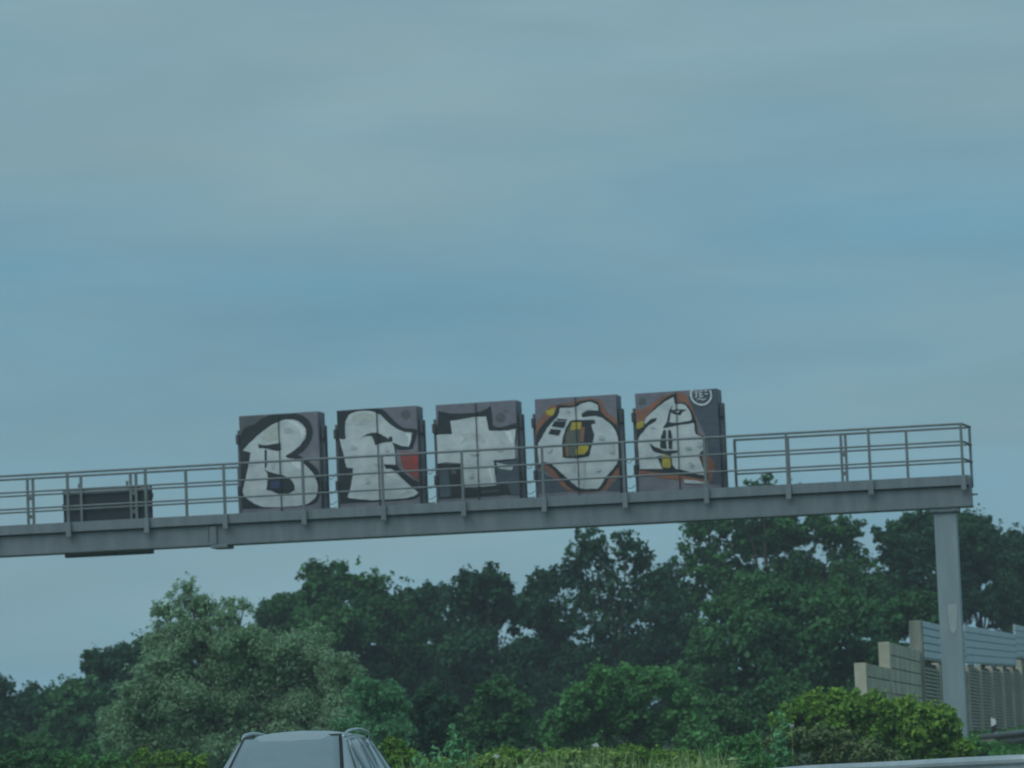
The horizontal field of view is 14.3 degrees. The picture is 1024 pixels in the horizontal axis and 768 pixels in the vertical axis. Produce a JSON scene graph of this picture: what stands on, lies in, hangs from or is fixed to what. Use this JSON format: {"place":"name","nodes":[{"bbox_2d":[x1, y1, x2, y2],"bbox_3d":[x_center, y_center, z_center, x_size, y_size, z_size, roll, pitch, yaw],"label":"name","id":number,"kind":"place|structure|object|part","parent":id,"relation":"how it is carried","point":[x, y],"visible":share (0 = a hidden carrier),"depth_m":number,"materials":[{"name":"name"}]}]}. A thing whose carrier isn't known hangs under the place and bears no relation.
{"place":"outdoors","nodes":[
{"label":"outdoors","id":0,"kind":"place"},
{"bbox_2d":[97,751,721,767],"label":"tall grass","id":1,"kind":"structure","parent":0,"point":[521,767],"depth_m":71.97,"materials":[{"name":"green plant"}]},
{"bbox_2d":[0,0,1023,707],"label":"sky","id":2,"kind":"structure","parent":0,"point":[809,214],"materials":[{"name":"blue"}]},
{"bbox_2d":[7,725,1023,766],"bbox_3d":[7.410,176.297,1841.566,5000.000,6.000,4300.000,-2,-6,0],"label":"ground","id":3,"kind":"structure","parent":0,"point":[664,747],"depth_m":116.95,"materials":[{"name":"green plant"}]},
{"bbox_2d":[0,673,61,763],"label":"dark tree","id":4,"kind":"object","parent":3,"relation":"on","point":[18,711],"visible":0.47,"depth_m":149.14,"materials":[{"name":"green plant"}]},
{"bbox_2d":[0,748,65,767],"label":"weed bush","id":5,"kind":"object","parent":3,"relation":"on","point":[18,759],"visible":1,"depth_m":75.64,"materials":[{"name":"green plant"}]},
{"bbox_2d":[0,731,103,767],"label":"bush","id":6,"kind":"object","parent":3,"relation":"on","point":[37,744],"visible":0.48,"depth_m":117.48,"materials":[{"name":"green plant"}]},
{"bbox_2d":[18,673,118,765],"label":"leafy tree","id":7,"kind":"object","parent":3,"relation":"on","point":[71,719],"visible":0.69,"depth_m":139.35,"materials":[{"name":"green plant"}]},
{"bbox_2d":[51,750,134,767],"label":"weed bush","id":8,"kind":"object","parent":3,"relation":"on","point":[85,761],"visible":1,"depth_m":75.68,"materials":[{"name":"green plant"}]},
{"bbox_2d":[79,629,170,759],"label":"dark tree","id":9,"kind":"object","parent":3,"relation":"on","point":[105,667],"visible":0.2,"depth_m":144.54,"materials":[{"name":"green plant"}]},
{"bbox_2d":[129,744,209,767],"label":"weed bush","id":10,"kind":"object","parent":3,"relation":"on","point":[167,758],"visible":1,"depth_m":75.62,"materials":[{"name":"green plant"}]},
{"bbox_2d":[85,571,383,767],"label":"willow tree","id":11,"kind":"object","parent":3,"relation":"on","point":[230,691],"visible":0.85,"depth_m":97.45,"materials":[{"name":"green plant"}]},
{"bbox_2d":[247,555,453,737],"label":"oak tree","id":12,"kind":"object","parent":3,"relation":"on","point":[377,615],"visible":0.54,"depth_m":148.85,"materials":[{"name":"green plant"}]},
{"bbox_2d":[330,674,416,749],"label":"shrub","id":13,"kind":"object","parent":3,"relation":"on","point":[390,697],"visible":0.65,"depth_m":91.40,"materials":[{"name":"green plant"}]},
{"bbox_2d":[377,735,430,767],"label":"shrub","id":14,"kind":"object","parent":3,"relation":"on","point":[392,752],"visible":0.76,"depth_m":65.59,"materials":[{"name":"green plant"}]},
{"bbox_2d":[412,751,428,767],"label":"tall weed","id":15,"kind":"object","parent":3,"relation":"on","point":[420,761],"visible":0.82,"depth_m":61.74,"materials":[{"name":"green plant"}]},
{"bbox_2d":[393,576,464,699],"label":"oak tree","id":16,"kind":"object","parent":3,"relation":"on","point":[426,596],"visible":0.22,"depth_m":157.38,"materials":[{"name":"green plant"}]},
{"bbox_2d":[404,681,470,767],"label":"shrub","id":17,"kind":"object","parent":3,"relation":"on","point":[431,713],"visible":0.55,"depth_m":99.19,"materials":[{"name":"green plant"}]},
{"bbox_2d":[429,745,447,767],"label":"tall weed","id":18,"kind":"object","parent":3,"relation":"on","point":[435,759],"visible":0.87,"depth_m":61.70,"materials":[{"name":"green plant"}]},
{"bbox_2d":[380,715,499,752],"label":"bush","id":19,"kind":"object","parent":3,"relation":"on","point":[402,735],"visible":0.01,"depth_m":117.54,"materials":[{"name":"green plant"}]},
{"bbox_2d":[444,724,465,767],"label":"tall weed","id":20,"kind":"object","parent":3,"relation":"on","point":[453,744],"visible":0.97,"depth_m":61.74,"materials":[{"name":"green plant"}]},
{"bbox_2d":[457,737,477,767],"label":"tall weed","id":21,"kind":"object","parent":3,"relation":"on","point":[466,756],"visible":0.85,"depth_m":61.74,"materials":[{"name":"green plant"}]},
{"bbox_2d":[430,752,514,767],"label":"weed bush","id":22,"kind":"object","parent":3,"relation":"on","point":[489,758],"visible":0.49,"depth_m":63.55,"materials":[{"name":"green plant"}]},
{"bbox_2d":[0,423,977,738],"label":"sign gantry","id":23,"kind":"object","parent":3,"relation":"on","point":[942,499],"visible":1,"depth_m":86.49,"materials":[{"name":"metal"}]},
{"bbox_2d":[62,481,153,557],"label":"sensor housing","id":24,"kind":"object","parent":23,"relation":"attached to","point":[109,513],"visible":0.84,"depth_m":88.96,"materials":[{"name":"paint"}]},
{"bbox_2d":[236,411,329,512],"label":"sign cabinet","id":25,"kind":"object","parent":23,"relation":"attached to","point":[285,436],"visible":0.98,"depth_m":87.72,"materials":[{"name":"paint"}]},
{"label":"door","id":26,"kind":"part","parent":25,"relation":"part of","materials":[{"name":"paint"}]},
{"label":"door","id":27,"kind":"part","parent":25,"relation":"part of","materials":[{"name":"paint"}]},
{"bbox_2d":[333,406,427,507],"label":"sign cabinet","id":28,"kind":"object","parent":23,"relation":"attached to","point":[378,431],"visible":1,"depth_m":87.39,"materials":[{"name":"paint"}]},
{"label":"door","id":29,"kind":"part","parent":28,"relation":"part of","materials":[{"name":"paint"}]},
{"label":"door","id":30,"kind":"part","parent":28,"relation":"part of","materials":[{"name":"paint"}]},
{"bbox_2d":[432,400,527,502],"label":"sign cabinet","id":31,"kind":"object","parent":23,"relation":"attached to","point":[481,425],"visible":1,"depth_m":87.05,"materials":[{"name":"paint"}]},
{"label":"door","id":32,"kind":"part","parent":31,"relation":"part of","materials":[{"name":"paint"}]},
{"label":"door","id":33,"kind":"part","parent":31,"relation":"part of","materials":[{"name":"paint"}]},
{"bbox_2d":[531,394,627,497],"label":"sign cabinet","id":34,"kind":"object","parent":23,"relation":"attached to","point":[578,420],"visible":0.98,"depth_m":86.72,"materials":[{"name":"paint"}]},
{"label":"door","id":35,"kind":"part","parent":34,"relation":"part of","materials":[{"name":"paint"}]},
{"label":"door","id":36,"kind":"part","parent":34,"relation":"part of","materials":[{"name":"paint"}]},
{"bbox_2d":[631,389,728,491],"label":"sign cabinet","id":37,"kind":"object","parent":23,"relation":"attached to","point":[678,414],"visible":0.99,"depth_m":86.39,"materials":[{"name":"paint"}]},
{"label":"door","id":38,"kind":"part","parent":37,"relation":"part of","materials":[{"name":"paint"}]},
{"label":"door","id":39,"kind":"part","parent":37,"relation":"part of","materials":[{"name":"paint"}]},
{"bbox_2d":[426,561,558,724],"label":"oak tree","id":40,"kind":"object","parent":3,"relation":"on","point":[468,651],"visible":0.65,"depth_m":147.01,"materials":[{"name":"green plant"}]},
{"bbox_2d":[454,673,535,759],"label":"shrub","id":41,"kind":"object","parent":3,"relation":"on","point":[492,727],"visible":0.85,"depth_m":97.37,"materials":[{"name":"green plant"}]},
{"bbox_2d":[488,744,557,767],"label":"weed bush","id":42,"kind":"object","parent":3,"relation":"on","point":[511,751],"visible":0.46,"depth_m":65.64,"materials":[{"name":"green plant"}]},
{"bbox_2d":[483,719,618,751],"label":"bush","id":43,"kind":"object","parent":3,"relation":"on","point":[534,739],"visible":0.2,"depth_m":117.30,"materials":[{"name":"green plant"}]},
{"bbox_2d":[520,565,610,739],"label":"oak tree","id":44,"kind":"object","parent":3,"relation":"on","point":[542,612],"visible":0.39,"depth_m":154.44,"materials":[{"name":"green plant"}]},
{"bbox_2d":[548,746,635,767],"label":"weed bush","id":45,"kind":"object","parent":3,"relation":"on","point":[614,753],"visible":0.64,"depth_m":63.65,"materials":[{"name":"green plant"}]},
{"bbox_2d":[592,742,598,767],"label":"flower","id":46,"kind":"object","parent":3,"relation":"on","point":[596,745],"visible":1,"depth_m":61.74,"materials":[{"name":"white plant"}]},
{"bbox_2d":[526,646,670,734],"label":"undergrowth","id":47,"kind":"object","parent":3,"relation":"on","point":[656,706],"visible":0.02,"depth_m":166.69,"materials":[{"name":"green plant"}]},
{"bbox_2d":[546,527,696,739],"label":"airy tree","id":48,"kind":"object","parent":3,"relation":"on","point":[615,648],"visible":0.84,"depth_m":149.83,"materials":[{"name":"green plant"}]},
{"bbox_2d":[537,657,723,755],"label":"shrub","id":49,"kind":"object","parent":3,"relation":"on","point":[586,714],"visible":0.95,"depth_m":103.41,"materials":[{"name":"green plant"}]},
{"bbox_2d":[615,743,697,767],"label":"weed bush","id":50,"kind":"object","parent":3,"relation":"on","point":[657,752],"visible":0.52,"depth_m":65.66,"materials":[{"name":"green plant"}]},
{"bbox_2d":[635,716,720,746],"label":"bush","id":51,"kind":"object","parent":3,"relation":"on","point":[669,742],"visible":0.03,"depth_m":117.42,"materials":[{"name":"green plant"}]},
{"bbox_2d":[637,559,723,710],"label":"dark tree","id":52,"kind":"object","parent":3,"relation":"on","point":[660,659],"visible":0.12,"depth_m":156.77,"materials":[{"name":"green plant"}]},
{"bbox_2d":[654,660,784,723],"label":"undergrowth","id":53,"kind":"object","parent":3,"relation":"on","point":[716,668],"depth_m":166.68,"materials":[{"name":"green plant"}]},
{"bbox_2d":[701,729,788,767],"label":"bramble","id":54,"kind":"object","parent":3,"relation":"on","point":[751,746],"visible":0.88,"depth_m":67.63,"materials":[{"name":"green plant"}]},
{"bbox_2d":[697,666,812,747],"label":"shrub","id":55,"kind":"object","parent":3,"relation":"on","point":[749,710],"visible":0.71,"depth_m":105.21,"materials":[{"name":"green plant"}]},
{"bbox_2d":[662,568,896,709],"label":"maple tree","id":56,"kind":"object","parent":3,"relation":"on","point":[766,641],"visible":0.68,"depth_m":121.48,"materials":[{"name":"green plant"}]},
{"bbox_2d":[664,471,898,627],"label":"tall tree","id":57,"kind":"object","parent":3,"relation":"on","point":[755,539],"visible":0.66,"depth_m":149.53,"materials":[{"name":"green plant"}]},
{"bbox_2d":[769,710,794,767],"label":"tall weed","id":58,"kind":"object","parent":3,"relation":"on","point":[781,754],"visible":1,"depth_m":67.70,"materials":[{"name":"green plant"}]},
{"bbox_2d":[789,724,793,765],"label":"flower","id":59,"kind":"object","parent":3,"relation":"on","point":[791,726],"visible":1,"depth_m":67.72,"materials":[{"name":"green plant"}]},
{"bbox_2d":[760,722,905,766],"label":"bramble","id":60,"kind":"object","parent":3,"relation":"on","point":[846,744],"visible":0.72,"depth_m":69.57,"materials":[{"name":"green plant"}]},
{"bbox_2d":[767,685,978,763],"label":"shrub","id":61,"kind":"object","parent":3,"relation":"on","point":[907,726],"visible":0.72,"depth_m":78.50,"materials":[{"name":"green plant"}]},
{"bbox_2d":[861,581,940,663],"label":"tree","id":62,"kind":"object","parent":3,"relation":"on","point":[898,613],"visible":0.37,"depth_m":131.40,"materials":[{"name":"green plant"}]},
{"bbox_2d":[781,754,1023,767],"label":"guard rail","id":63,"kind":"object","parent":3,"relation":"on","point":[1007,761],"visible":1,"depth_m":53.74,"materials":[{"name":"grey metal"}]},
{"bbox_2d":[870,510,972,614],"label":"dark tree","id":64,"kind":"object","parent":3,"relation":"on","point":[910,561],"visible":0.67,"depth_m":151.61,"materials":[{"name":"green plant"}]},
{"bbox_2d":[834,725,1023,759],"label":"verge grass","id":65,"kind":"structure","parent":3,"relation":"on","point":[999,748],"depth_m":85.76,"materials":[{"name":"green plant"}]},
{"bbox_2d":[854,620,1023,739],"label":"noise barrier","id":66,"kind":"object","parent":3,"relation":"on","point":[997,693],"visible":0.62,"depth_m":115.34,"materials":[{"name":"concrete"}]},
{"bbox_2d":[961,735,990,756],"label":"shrub","id":67,"kind":"object","parent":3,"relation":"on","point":[983,747],"visible":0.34,"depth_m":81.48,"materials":[{"name":"green plant"}]},
{"bbox_2d":[937,503,1023,667],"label":"dark tree","id":68,"kind":"object","parent":3,"relation":"on","point":[984,558],"visible":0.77,"depth_m":154.97,"materials":[{"name":"green plant"}]},
{"bbox_2d":[967,658,1019,668],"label":"undergrowth","id":69,"kind":"object","parent":3,"relation":"on","point":[995,666],"depth_m":166.64,"materials":[{"name":"green plant"}]},
{"bbox_2d":[991,718,996,732],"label":"delineator post","id":70,"kind":"object","parent":3,"relation":"on","point":[993,726],"visible":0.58,"depth_m":99.09,"materials":[{"name":"plastic"}]},
{"bbox_2d":[973,522,1023,660],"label":"dark tree","id":71,"kind":"object","parent":3,"relation":"on","point":[1016,537],"visible":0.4,"depth_m":157.19,"materials":[{"name":"green plant"}]},
{"bbox_2d":[979,729,1023,744],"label":"guard rail","id":72,"kind":"object","parent":3,"relation":"on","point":[1015,736],"visible":0.27,"depth_m":89.44,"materials":[{"name":"grey metal"}]},
{"bbox_2d":[395,740,742,767],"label":"seed grass","id":73,"kind":"structure","parent":0,"point":[698,764],"depth_m":59.35,"materials":[{"name":"green plant"}]},
{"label":"opposite carriageway","id":74,"kind":"structure","parent":0,"visible":0},
{"bbox_2d":[224,728,390,767],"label":"car","id":75,"kind":"object","parent":74,"relation":"on","point":[317,749],"visible":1,"depth_m":43.31,"materials":[{"name":"paint"}]},
{"bbox_3d":[-1.628,4.023,43.138,0.269,0.514,0.554,-3,-6,6],"label":"quarter window","id":76,"kind":"part","parent":75,"relation":"part of","materials":[{"name":"grey glass"}]},
{"bbox_3d":[-1.569,4.022,43.772,0.281,0.524,0.625,-3,-6,6],"label":"side window","id":77,"kind":"part","parent":75,"relation":"part of","materials":[{"name":"grey glass"}]},
{"bbox_3d":[-1.482,4.088,44.544,0.277,0.512,0.821,-3,-6,6],"label":"side window","id":78,"kind":"part","parent":75,"relation":"part of","materials":[{"name":"grey glass"}]},
{"bbox_3d":[-1.415,4.163,45.314,0.276,0.463,0.535,-3,-6,6],"label":"side window","id":79,"kind":"part","parent":75,"relation":"part of","materials":[{"name":"grey glass"}]}
]}

